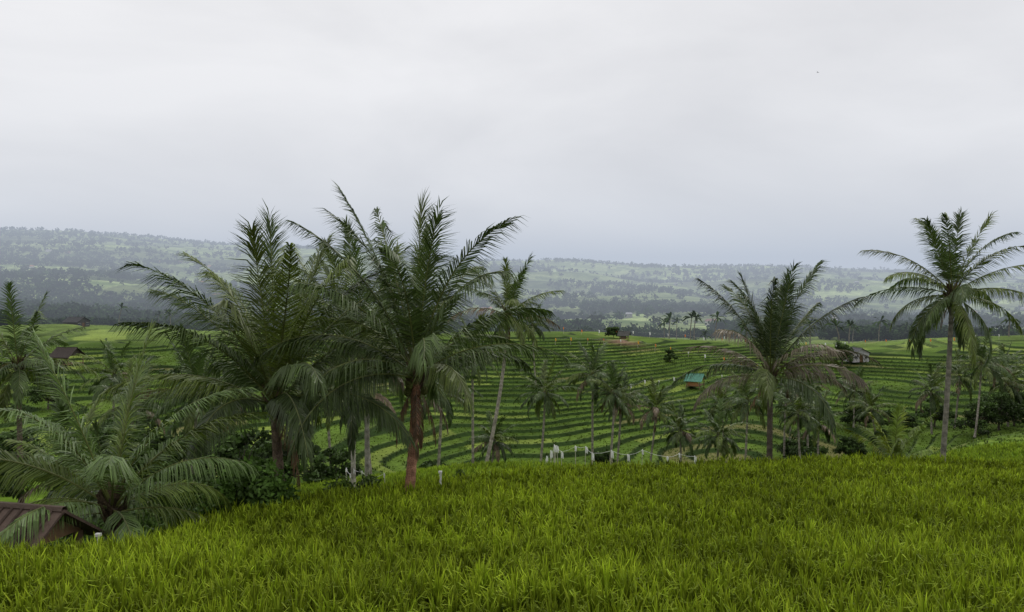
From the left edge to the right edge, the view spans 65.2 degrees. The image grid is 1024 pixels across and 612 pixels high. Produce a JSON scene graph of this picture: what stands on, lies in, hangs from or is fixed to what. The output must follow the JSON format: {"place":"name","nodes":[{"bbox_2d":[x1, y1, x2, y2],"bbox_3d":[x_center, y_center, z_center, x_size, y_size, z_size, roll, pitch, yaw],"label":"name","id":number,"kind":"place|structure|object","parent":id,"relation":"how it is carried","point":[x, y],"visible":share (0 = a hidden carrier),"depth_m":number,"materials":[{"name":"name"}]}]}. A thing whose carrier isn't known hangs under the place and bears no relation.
{"place":"outdoors","nodes":[
{"label":"outdoors","id":0,"kind":"place"},
{"bbox_2d":[0,450,1023,611],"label":"rice field","id":1,"kind":"structure","parent":0,"point":[856,532],"depth_m":14.10,"materials":[{"name":"green plant"}]},
{"bbox_2d":[0,229,1023,611],"bbox_3d":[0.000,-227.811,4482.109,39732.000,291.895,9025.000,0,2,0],"label":"terrain","id":2,"kind":"structure","parent":0,"point":[892,353],"depth_m":178.73,"materials":[{"name":"green plant"}]},
{"bbox_2d":[0,443,16,468],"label":"broadleaf tree","id":3,"kind":"object","parent":2,"relation":"on","point":[5,455],"visible":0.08,"depth_m":51.00,"materials":[{"name":"green plant"}]},
{"bbox_2d":[0,446,32,498],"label":"broadleaf tree","id":4,"kind":"object","parent":2,"relation":"on","point":[7,493],"visible":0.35,"depth_m":45.87,"materials":[{"name":"green plant"}]},
{"bbox_2d":[0,427,45,489],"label":"broadleaf tree","id":5,"kind":"object","parent":2,"relation":"on","point":[4,436],"visible":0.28,"depth_m":59.79,"materials":[{"name":"green plant"}]},
{"bbox_2d":[15,356,67,385],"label":"broadleaf tree","id":6,"kind":"object","parent":2,"relation":"on","point":[47,373],"visible":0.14,"depth_m":134.91,"materials":[{"name":"green plant"}]},
{"bbox_2d":[24,378,70,409],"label":"broadleaf tree","id":7,"kind":"object","parent":2,"relation":"on","point":[34,398],"visible":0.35,"depth_m":118.84,"materials":[{"name":"green plant"}]},
{"bbox_2d":[0,281,98,502],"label":"coconut palm","id":8,"kind":"object","parent":2,"relation":"on","point":[17,366],"visible":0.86,"depth_m":45.61,"materials":[{"name":"green plant"}]},
{"bbox_2d":[0,501,111,551],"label":"field hut","id":9,"kind":"object","parent":2,"relation":"on","point":[10,512],"visible":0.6,"depth_m":17.15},
{"bbox_2d":[49,347,85,364],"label":"field hut","id":10,"kind":"object","parent":2,"relation":"on","point":[62,353],"visible":0.7,"depth_m":164.37,"materials":[{"name":"wood"}]},
{"bbox_2d":[0,394,147,508],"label":"coconut palm","id":11,"kind":"object","parent":2,"relation":"on","point":[58,406],"visible":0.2,"depth_m":40.02,"materials":[{"name":"green plant"}]},
{"bbox_2d":[44,518,105,547],"bbox_3d":[-16.126,8.909,30.480,3.711,1.883,3.987,2,3,40],"label":"shrub","id":12,"kind":"object","parent":2,"relation":"on","point":[90,537],"visible":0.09,"depth_m":30.32,"materials":[{"name":"green plant"}]},
{"bbox_2d":[61,317,90,326],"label":"field hut","id":13,"kind":"object","parent":2,"relation":"on","point":[82,321],"visible":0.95,"depth_m":288.94,"materials":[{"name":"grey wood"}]},
{"bbox_2d":[25,416,180,526],"bbox_3d":[-17.282,8.017,34.289,6.759,6.778,6.863,0,2,0],"label":"coconut palm","id":14,"kind":"object","parent":2,"relation":"on","point":[89,496],"visible":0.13,"depth_m":34.01,"materials":[{"name":"green plant"}]},
{"bbox_2d":[62,423,145,476],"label":"broadleaf tree","id":15,"kind":"object","parent":2,"relation":"on","point":[104,434],"visible":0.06,"depth_m":51.62,"materials":[{"name":"green plant"}]},
{"bbox_2d":[76,338,150,418],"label":"coconut palm","id":16,"kind":"object","parent":2,"relation":"on","point":[102,380],"visible":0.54,"depth_m":89.52,"materials":[{"name":"green plant"}]},
{"bbox_2d":[89,417,145,437],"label":"broadleaf tree","id":17,"kind":"object","parent":2,"relation":"on","point":[110,422],"visible":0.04,"depth_m":84.17,"materials":[{"name":"green plant"}]},
{"bbox_2d":[83,358,168,433],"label":"coconut palm","id":18,"kind":"object","parent":2,"relation":"on","point":[113,379],"visible":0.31,"depth_m":69.71,"materials":[{"name":"green plant"}]},
{"bbox_2d":[0,318,274,548],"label":"coconut palm","id":19,"kind":"object","parent":2,"relation":"on","point":[111,505],"visible":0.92,"depth_m":18.92,"materials":[{"name":"green plant"}]},
{"bbox_2d":[111,410,167,437],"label":"broadleaf tree","id":20,"kind":"object","parent":2,"relation":"on","point":[148,420],"visible":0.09,"depth_m":96.69,"materials":[{"name":"green plant"}]},
{"bbox_2d":[121,529,158,538],"bbox_3d":[-10.414,6.972,22.694,2.231,1.180,1.837,-1,3,-34],"label":"shrub","id":21,"kind":"object","parent":2,"relation":"on","point":[145,532],"depth_m":23.19,"materials":[{"name":"green plant"}]},
{"bbox_2d":[116,433,194,495],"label":"broadleaf tree","id":22,"kind":"object","parent":2,"relation":"on","point":[156,441],"visible":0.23,"depth_m":43.98,"materials":[{"name":"green plant"}]},
{"bbox_2d":[17,484,357,532],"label":"grass verge","id":23,"kind":"object","parent":2,"relation":"on","point":[178,503],"depth_m":36.80,"materials":[{"name":"green plant"}]},
{"bbox_2d":[66,495,165,526],"bbox_3d":[-17.961,9.401,36.413,5.069,1.808,3.473,0,2,0],"label":"shrub","id":24,"kind":"object","parent":23,"relation":"on","point":[130,498],"depth_m":36.68,"materials":[{"name":"green plant"}]},
{"bbox_2d":[102,504,194,539],"bbox_3d":[-11.991,7.471,27.315,2.855,1.734,2.981,1,3,32],"label":"shrub","id":25,"kind":"object","parent":23,"relation":"on","point":[147,524],"visible":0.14,"depth_m":27.04,"materials":[{"name":"green plant"}]},
{"bbox_2d":[169,353,208,373],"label":"broadleaf tree","id":26,"kind":"object","parent":2,"relation":"on","point":[176,369],"visible":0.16,"depth_m":148.77,"materials":[{"name":"green plant"}]},
{"bbox_2d":[126,323,252,480],"bbox_3d":[-20.531,6.715,52.383,7.634,11.513,7.214,-2,3,-39],"label":"coconut palm","id":27,"kind":"object","parent":2,"relation":"on","point":[190,422],"visible":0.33,"depth_m":51.53,"materials":[{"name":"green plant"}]},
{"bbox_2d":[165,429,216,483],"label":"broadleaf tree","id":28,"kind":"object","parent":2,"relation":"on","point":[181,433],"visible":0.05,"depth_m":58.63,"materials":[{"name":"green plant"}]},
{"bbox_2d":[170,470,221,510],"bbox_3d":[-12.346,7.854,33.539,3.990,1.829,3.241,0,2,0],"label":"shrub","id":29,"kind":"object","parent":2,"relation":"on","point":[197,488],"visible":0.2,"depth_m":32.74,"materials":[{"name":"green plant"}]},
{"bbox_2d":[149,346,258,457],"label":"coconut palm","id":30,"kind":"object","parent":2,"relation":"on","point":[180,422],"visible":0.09,"depth_m":61.74,"materials":[{"name":"green plant"}]},
{"bbox_2d":[193,426,271,483],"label":"broadleaf tree","id":31,"kind":"object","parent":2,"relation":"on","point":[241,440],"visible":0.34,"depth_m":50.17,"materials":[{"name":"green plant"}]},
{"bbox_2d":[188,455,301,518],"bbox_3d":[-7.247,5.159,21.815,2.735,2.100,2.131,1,2,18],"label":"shrub","id":32,"kind":"object","parent":2,"relation":"on","point":[264,488],"visible":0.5,"depth_m":21.66,"materials":[{"name":"green plant"}]},
{"bbox_2d":[234,445,255,455],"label":"broadleaf tree","id":33,"kind":"object","parent":2,"relation":"on","point":[242,451],"visible":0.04,"depth_m":79.42,"materials":[{"name":"green plant"}]},
{"bbox_2d":[93,200,433,487],"bbox_3d":[-7.604,1.772,25.818,9.894,10.573,11.402,0,2,0],"label":"coconut palm","id":34,"kind":"object","parent":2,"relation":"on","point":[272,384],"visible":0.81,"depth_m":24.33,"materials":[{"name":"green plant"}]},
{"bbox_2d":[245,438,295,478],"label":"broadleaf tree","id":35,"kind":"object","parent":2,"relation":"on","point":[257,444],"visible":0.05,"depth_m":71.13,"materials":[{"name":"green plant"}]},
{"bbox_2d":[250,433,327,483],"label":"broadleaf tree","id":36,"kind":"object","parent":2,"relation":"on","point":[265,453],"visible":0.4,"depth_m":45.69,"materials":[{"name":"green plant"}]},
{"bbox_2d":[284,359,346,462],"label":"coconut palm","id":37,"kind":"object","parent":2,"relation":"on","point":[328,424],"visible":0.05,"depth_m":75.03,"materials":[{"name":"green plant"}]},
{"bbox_2d":[308,445,360,480],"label":"broadleaf tree","id":38,"kind":"object","parent":2,"relation":"on","point":[336,458],"visible":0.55,"depth_m":66.06,"materials":[{"name":"green plant"}]},
{"bbox_2d":[261,238,468,475],"bbox_3d":[-6.175,2.712,34.032,8.738,11.452,9.817,0,2,0],"label":"coconut palm","id":39,"kind":"object","parent":2,"relation":"on","point":[352,433],"visible":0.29,"depth_m":33.26,"materials":[{"name":"green plant"}]},
{"bbox_2d":[251,182,570,490],"bbox_3d":[-2.991,1.313,24.852,9.639,10.478,10.599,0,2,0],"label":"coconut palm","id":40,"kind":"object","parent":2,"relation":"on","point":[418,354],"visible":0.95,"depth_m":24.23,"materials":[{"name":"green plant"}]},
{"bbox_2d":[417,460,450,468],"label":"broadleaf tree","id":41,"kind":"object","parent":2,"relation":"on","point":[430,463],"visible":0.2,"depth_m":82.81,"materials":[{"name":"green plant"}]},
{"bbox_2d":[438,471,441,486],"bbox_3d":[-2.350,5.991,26.243,0.110,1.160,0.110,0,2,0],"label":"boundary post","id":42,"kind":"object","parent":2,"relation":"on","point":[440,472],"visible":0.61,"depth_m":26.20,"materials":[{"name":"grey concrete"}]},
{"bbox_2d":[420,347,482,466],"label":"coconut palm","id":43,"kind":"object","parent":2,"relation":"on","point":[449,415],"visible":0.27,"depth_m":70.27,"materials":[{"name":"green plant"}]},
{"bbox_2d":[438,313,507,462],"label":"coconut palm","id":44,"kind":"object","parent":2,"relation":"on","point":[472,384],"visible":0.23,"depth_m":78.22,"materials":[{"name":"green plant"}]},
{"bbox_2d":[468,410,518,462],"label":"coconut palm","id":45,"kind":"object","parent":2,"relation":"on","point":[498,445],"visible":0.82,"depth_m":80.09,"materials":[{"name":"green plant"}]},
{"bbox_2d":[448,251,565,461],"bbox_3d":[-0.241,4.426,58.339,8.049,16.983,7.657,2,3,42],"label":"coconut palm","id":46,"kind":"object","parent":2,"relation":"on","point":[510,298],"visible":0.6,"depth_m":57.68,"materials":[{"name":"green plant"}]},
{"bbox_2d":[0,226,1023,340],"bbox_3d":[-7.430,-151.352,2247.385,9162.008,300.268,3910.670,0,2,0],"label":"distant forest","id":47,"kind":"object","parent":2,"relation":"on","point":[100,310],"visible":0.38,"depth_m":1260.26,"materials":[{"name":"green plant"}]},
{"bbox_2d":[6,275,1021,343],"bbox_3d":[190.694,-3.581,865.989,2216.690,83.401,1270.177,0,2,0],"label":"distant palm grove","id":48,"kind":"object","parent":2,"relation":"on","point":[693,312],"visible":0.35,"depth_m":287.05,"materials":[{"name":"green plant"}]},
{"bbox_2d":[27,250,1023,325],"bbox_3d":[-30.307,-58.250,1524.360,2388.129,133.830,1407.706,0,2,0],"label":"distant village","id":49,"kind":"object","parent":2,"relation":"on","point":[629,314],"visible":0.26,"depth_m":1366.89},
{"bbox_2d":[510,298,554,380],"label":"coconut palm","id":50,"kind":"object","parent":2,"relation":"on","point":[535,328],"visible":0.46,"depth_m":149.79,"materials":[{"name":"green plant"}]},
{"bbox_2d":[510,355,582,462],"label":"coconut palm","id":51,"kind":"object","parent":2,"relation":"on","point":[537,398],"visible":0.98,"depth_m":90.23,"materials":[{"name":"green plant"}]},
{"bbox_2d":[563,341,625,462],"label":"coconut palm","id":52,"kind":"object","parent":2,"relation":"on","point":[600,373],"visible":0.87,"depth_m":94.93,"materials":[{"name":"green plant"}]},
{"bbox_2d":[593,451,619,464],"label":"broadleaf tree","id":53,"kind":"object","parent":2,"relation":"on","point":[599,457],"visible":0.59,"depth_m":104.29,"materials":[{"name":"green plant"}]},
{"bbox_2d":[604,326,619,337],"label":"broadleaf tree","id":54,"kind":"object","parent":2,"relation":"on","point":[614,330],"visible":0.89,"depth_m":204.62,"materials":[{"name":"green plant"}]},
{"bbox_2d":[581,361,645,463],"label":"coconut palm","id":55,"kind":"object","parent":2,"relation":"on","point":[613,399],"visible":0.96,"depth_m":92.00,"materials":[{"name":"green plant"}]},
{"bbox_2d":[594,373,647,463],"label":"coconut palm","id":56,"kind":"object","parent":2,"relation":"on","point":[628,410],"visible":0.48,"depth_m":98.32,"materials":[{"name":"green plant"}]},
{"bbox_2d":[617,331,630,340],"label":"field hut","id":57,"kind":"object","parent":2,"relation":"on","point":[622,334],"visible":0.94,"depth_m":202.43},
{"bbox_2d":[555,337,757,365],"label":"bird scare flag line","id":58,"kind":"object","parent":2,"relation":"on","point":[638,343],"visible":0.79,"depth_m":189.16,"materials":[{"name":"fabric"}]},
{"bbox_2d":[628,375,686,460],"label":"coconut palm","id":59,"kind":"object","parent":2,"relation":"on","point":[655,412],"visible":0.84,"depth_m":105.13,"materials":[{"name":"green plant"}]},
{"bbox_2d":[663,348,677,361],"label":"broadleaf tree","id":60,"kind":"object","parent":2,"relation":"on","point":[669,355],"visible":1,"depth_m":181.70,"materials":[{"name":"green plant"}]},
{"bbox_2d":[659,403,702,461],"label":"coconut palm","id":61,"kind":"object","parent":2,"relation":"on","point":[681,434],"visible":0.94,"depth_m":100.40,"materials":[{"name":"green plant"}]},
{"bbox_2d":[684,373,706,389],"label":"field hut","id":62,"kind":"object","parent":2,"relation":"on","point":[695,379],"visible":0.75,"depth_m":159.43,"materials":[{"name":"teal metal"}]},
{"bbox_2d":[563,327,836,345],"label":"bird scare flag line","id":63,"kind":"object","parent":2,"relation":"on","point":[649,334],"visible":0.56,"depth_m":219.61,"materials":[{"name":"fabric"}]},
{"bbox_2d":[687,397,751,458],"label":"coconut palm","id":64,"kind":"object","parent":2,"relation":"on","point":[719,441],"visible":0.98,"depth_m":85.22,"materials":[{"name":"green plant"}]},
{"bbox_2d":[699,378,739,461],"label":"coconut palm","id":65,"kind":"object","parent":2,"relation":"on","point":[723,394],"visible":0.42,"depth_m":112.12,"materials":[{"name":"green plant"}]},
{"bbox_2d":[715,364,784,459],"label":"coconut palm","id":66,"kind":"object","parent":2,"relation":"on","point":[741,407],"visible":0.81,"depth_m":94.86,"materials":[{"name":"green plant"}]},
{"bbox_2d":[670,259,882,459],"bbox_3d":[13.380,3.308,41.215,10.652,11.431,10.458,0,2,0],"label":"coconut palm","id":67,"kind":"object","parent":2,"relation":"on","point":[773,328],"visible":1,"depth_m":40.44,"materials":[{"name":"green plant"}]},
{"bbox_2d":[773,394,800,439],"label":"coconut palm","id":68,"kind":"object","parent":2,"relation":"on","point":[782,415],"visible":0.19,"depth_m":118.23,"materials":[{"name":"green plant"}]},
{"bbox_2d":[771,358,814,457],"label":"coconut palm","id":69,"kind":"object","parent":2,"relation":"on","point":[781,390],"visible":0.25,"depth_m":100.38,"materials":[{"name":"green plant"}]},
{"bbox_2d":[780,444,814,458],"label":"broadleaf tree","id":70,"kind":"object","parent":2,"relation":"on","point":[794,450],"visible":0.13,"depth_m":97.37,"materials":[{"name":"green plant"}]},
{"bbox_2d":[773,383,822,458],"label":"coconut palm","id":71,"kind":"object","parent":2,"relation":"on","point":[800,419],"visible":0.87,"depth_m":90.34,"materials":[{"name":"green plant"}]},
{"bbox_2d":[776,431,821,456],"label":"broadleaf tree","id":72,"kind":"object","parent":2,"relation":"on","point":[789,442],"visible":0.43,"depth_m":110.56,"materials":[{"name":"green plant"}]},
{"bbox_2d":[786,374,832,449],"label":"coconut palm","id":73,"kind":"object","parent":2,"relation":"on","point":[812,385],"visible":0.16,"depth_m":104.60,"materials":[{"name":"green plant"}]},
{"bbox_2d":[797,360,832,396],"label":"coconut palm","id":74,"kind":"object","parent":2,"relation":"on","point":[821,390],"visible":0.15,"depth_m":140.12,"materials":[{"name":"green plant"}]},
{"bbox_2d":[802,445,828,458],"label":"broadleaf tree","id":75,"kind":"object","parent":2,"relation":"on","point":[823,450],"visible":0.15,"depth_m":101.57,"materials":[{"name":"green plant"}]},
{"bbox_2d":[787,390,848,455],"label":"coconut palm","id":76,"kind":"object","parent":2,"relation":"on","point":[824,430],"visible":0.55,"depth_m":95.27,"materials":[{"name":"green plant"}]},
{"bbox_2d":[831,340,853,365],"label":"broadleaf tree","id":77,"kind":"object","parent":2,"relation":"on","point":[840,345],"visible":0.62,"depth_m":185.50,"materials":[{"name":"green plant"}]},
{"bbox_2d":[833,434,867,456],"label":"broadleaf tree","id":78,"kind":"object","parent":2,"relation":"on","point":[850,445],"visible":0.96,"depth_m":108.34,"materials":[{"name":"green plant"}]},
{"bbox_2d":[829,366,877,427],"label":"coconut palm","id":79,"kind":"object","parent":2,"relation":"on","point":[852,395],"visible":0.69,"depth_m":129.92,"materials":[{"name":"green plant"}]},
{"bbox_2d":[840,404,871,423],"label":"broadleaf tree","id":80,"kind":"object","parent":2,"relation":"on","point":[847,418],"visible":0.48,"depth_m":131.94,"materials":[{"name":"green plant"}]},
{"bbox_2d":[845,349,868,361],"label":"walls","id":81,"kind":"structure","parent":2,"relation":"on","point":[862,351],"depth_m":189.06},
{"bbox_2d":[851,347,870,352],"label":"roof","id":82,"kind":"structure","parent":81,"relation":"on","point":[855,349],"depth_m":189.21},
{"bbox_2d":[724,334,999,345],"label":"bird scare flag line","id":83,"kind":"object","parent":2,"relation":"on","point":[859,341],"visible":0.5,"depth_m":228.09,"materials":[{"name":"fabric"}]},
{"bbox_2d":[846,384,896,430],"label":"coconut palm","id":84,"kind":"object","parent":2,"relation":"on","point":[872,399],"visible":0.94,"depth_m":122.20,"materials":[{"name":"green plant"}]},
{"bbox_2d":[868,429,893,447],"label":"broadleaf tree","id":85,"kind":"object","parent":2,"relation":"on","point":[879,432],"visible":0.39,"depth_m":112.23,"materials":[{"name":"green plant"}]},
{"bbox_2d":[843,401,937,462],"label":"coconut palm","id":86,"kind":"object","parent":2,"relation":"on","point":[898,443],"visible":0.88,"depth_m":38.04,"materials":[{"name":"green plant"}]},
{"bbox_2d":[878,408,919,427],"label":"broadleaf tree","id":87,"kind":"object","parent":2,"relation":"on","point":[910,423],"visible":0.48,"depth_m":123.72,"materials":[{"name":"green plant"}]},
{"bbox_2d":[908,364,959,433],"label":"coconut palm","id":88,"kind":"object","parent":2,"relation":"on","point":[933,384],"visible":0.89,"depth_m":118.16,"materials":[{"name":"green plant"}]},
{"bbox_2d":[915,398,957,426],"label":"broadleaf tree","id":89,"kind":"object","parent":2,"relation":"on","point":[926,413],"visible":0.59,"depth_m":128.39,"materials":[{"name":"green plant"}]},
{"bbox_2d":[927,349,988,426],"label":"coconut palm","id":90,"kind":"object","parent":2,"relation":"on","point":[965,381],"visible":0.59,"depth_m":125.17,"materials":[{"name":"green plant"}]},
{"bbox_2d":[950,399,1002,435],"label":"broadleaf tree","id":91,"kind":"object","parent":2,"relation":"on","point":[987,408],"visible":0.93,"depth_m":112.12,"materials":[{"name":"green plant"}]},
{"bbox_2d":[940,327,1021,437],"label":"coconut palm","id":92,"kind":"object","parent":2,"relation":"on","point":[983,348],"visible":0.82,"depth_m":109.61,"materials":[{"name":"green plant"}]},
{"bbox_2d":[970,391,1023,430],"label":"broadleaf tree","id":93,"kind":"object","parent":2,"relation":"on","point":[1004,404],"visible":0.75,"depth_m":115.52,"materials":[{"name":"green plant"}]},
{"bbox_2d":[973,351,1023,426],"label":"coconut palm","id":94,"kind":"object","parent":2,"relation":"on","point":[1007,387],"visible":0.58,"depth_m":119.82,"materials":[{"name":"green plant"}]},
{"bbox_2d":[973,342,1023,390],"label":"coconut palm","id":95,"kind":"object","parent":2,"relation":"on","point":[1013,364],"visible":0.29,"depth_m":130.04,"materials":[{"name":"green plant"}]},
{"bbox_2d":[997,389,1023,425],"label":"broadleaf tree","id":96,"kind":"object","parent":2,"relation":"on","point":[1016,398],"visible":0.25,"depth_m":121.58,"materials":[{"name":"green plant"}]},
{"bbox_2d":[1009,379,1023,392],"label":"broadleaf tree","id":97,"kind":"object","parent":2,"relation":"on","point":[1019,383],"visible":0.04,"depth_m":128.53,"materials":[{"name":"green plant"}]},
{"bbox_2d":[1015,399,1023,416],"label":"broadleaf tree","id":98,"kind":"object","parent":2,"relation":"on","point":[1020,407],"visible":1,"depth_m":113.22,"materials":[{"name":"green plant"}]},
{"bbox_2d":[0,0,1023,272],"label":"sky","id":99,"kind":"structure","parent":0,"point":[667,132],"materials":[{"name":"white"}]},
{"bbox_2d":[287,440,1023,494],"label":"rice field","id":100,"kind":"structure","parent":0,"point":[1011,448],"depth_m":47.82,"materials":[{"name":"green plant"}]},
{"bbox_2d":[254,214,439,485],"bbox_3d":[-7.451,2.309,38.070,9.151,13.628,9.024,0,2,0],"label":"coconut palm","id":101,"kind":"object","parent":100,"relation":"on","point":[353,462],"visible":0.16,"depth_m":38.23,"materials":[{"name":"green plant"}]},
{"bbox_2d":[321,473,381,491],"bbox_3d":[-6.099,7.279,31.121,2.526,1.581,2.104,-1,2,-23],"label":"shrub","id":102,"kind":"object","parent":100,"relation":"on","point":[366,480],"visible":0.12,"depth_m":31.27,"materials":[{"name":"green plant"}]},
{"bbox_2d":[318,358,405,473],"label":"coconut palm","id":103,"kind":"object","parent":100,"relation":"on","point":[383,399],"visible":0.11,"depth_m":59.13,"materials":[{"name":"green plant"}]},
{"bbox_2d":[345,468,384,486],"bbox_3d":[-7.393,8.595,38.565,0.649,2.873,8.088,-1,2,-24],"label":"bird scare flag line","id":104,"kind":"object","parent":100,"relation":"on","point":[346,471],"visible":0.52,"depth_m":38.15,"materials":[{"name":"white fabric"}]},
{"bbox_2d":[444,468,470,478],"bbox_3d":[-1.993,7.547,34.337,2.181,1.090,1.584,0,2,0],"label":"shrub","id":105,"kind":"object","parent":100,"relation":"on","point":[459,472],"visible":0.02,"depth_m":34.54,"materials":[{"name":"green plant"}]},
{"bbox_2d":[546,444,696,466],"bbox_3d":[3.094,14.659,67.763,6.746,15.499,49.437,0,2,-9],"label":"bird scare flag line","id":106,"kind":"object","parent":100,"relation":"on","point":[556,448],"visible":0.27,"depth_m":45.70,"materials":[{"name":"white fabric"}]},
{"bbox_2d":[852,209,1023,461],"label":"coconut palm","id":107,"kind":"object","parent":100,"relation":"on","point":[955,295],"visible":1,"depth_m":41.74,"materials":[{"name":"green plant"}]}
]}

